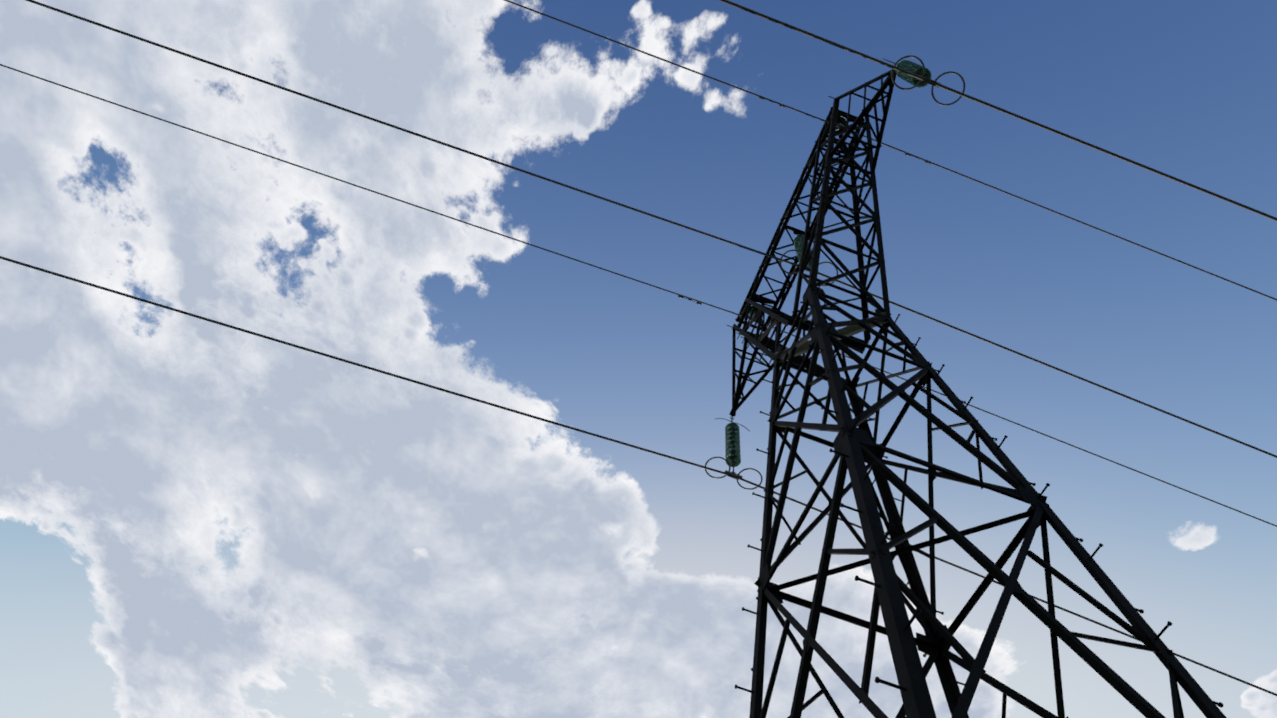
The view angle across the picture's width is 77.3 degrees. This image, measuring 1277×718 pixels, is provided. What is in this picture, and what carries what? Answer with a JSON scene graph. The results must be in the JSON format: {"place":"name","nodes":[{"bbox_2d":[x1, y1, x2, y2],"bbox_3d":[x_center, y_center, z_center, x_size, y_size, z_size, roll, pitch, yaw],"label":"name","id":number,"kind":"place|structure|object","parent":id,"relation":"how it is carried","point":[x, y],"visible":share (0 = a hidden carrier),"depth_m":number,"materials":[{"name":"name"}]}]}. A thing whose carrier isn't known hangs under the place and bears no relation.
{"place":"outdoors","nodes":[
{"label":"outdoors","id":0,"kind":"place"},
{"bbox_2d":[0,0,1276,717],"label":"sky","id":1,"kind":"structure","parent":0,"point":[199,518],"materials":[{"name":"blue"}]},
{"bbox_3d":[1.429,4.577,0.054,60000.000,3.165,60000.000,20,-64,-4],"label":"ground","id":2,"kind":"structure","parent":0,"visible":0},
{"bbox_2d":[727,69,1226,717],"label":"pylon","id":3,"kind":"object","parent":2,"relation":"on","point":[855,445],"visible":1,"depth_m":6.71,"materials":[{"name":"metal"}]},
{"bbox_2d":[705,416,762,489],"bbox_3d":[1.600,1.454,13.549,0.965,1.940,0.415,20,-64,-4],"label":"insulator string","id":4,"kind":"object","parent":3,"relation":"attached to","point":[732,446],"visible":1,"depth_m":13.20,"materials":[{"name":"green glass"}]},
{"bbox_2d":[749,305,758,322],"bbox_3d":[2.310,-0.981,15.926,0.252,1.130,0.255,-17,-68,13],"label":"earth wire clamp","id":5,"kind":"object","parent":3,"relation":"attached to","point":[751,310],"visible":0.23,"depth_m":15.84,"materials":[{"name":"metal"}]},
{"bbox_2d":[0,0,1276,695],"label":"conductors","id":6,"kind":"object","parent":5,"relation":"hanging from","point":[710,236],"visible":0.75,"depth_m":12.39,"materials":[{"name":"grey metal"}]},
{"bbox_2d":[678,95,930,304],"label":"vibration dampers","id":7,"kind":"object","parent":3,"relation":"attached to","point":[783,106],"visible":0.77,"depth_m":13.68,"materials":[{"name":"grey metal"}]},
{"bbox_2d":[780,234,837,285],"bbox_3d":[2.787,-1.819,13.458,0.965,1.940,0.415,20,-64,-4],"label":"insulator string","id":8,"kind":"object","parent":3,"relation":"attached to","point":[798,242],"visible":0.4,"depth_m":13.03,"materials":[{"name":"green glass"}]},
{"bbox_2d":[836,116,846,130],"bbox_3d":[3.594,-4.214,14.253,0.252,1.130,0.255,-17,-68,13],"label":"earth wire clamp","id":9,"kind":"object","parent":3,"relation":"attached to","point":[840,123],"visible":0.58,"depth_m":14.14,"materials":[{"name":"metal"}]},
{"bbox_2d":[883,55,964,105],"bbox_3d":[3.713,-3.865,10.797,0.965,1.940,0.415,20,-64,-4],"label":"insulator string","id":10,"kind":"object","parent":3,"relation":"attached to","point":[916,69],"visible":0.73,"depth_m":10.31,"materials":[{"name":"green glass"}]}
]}

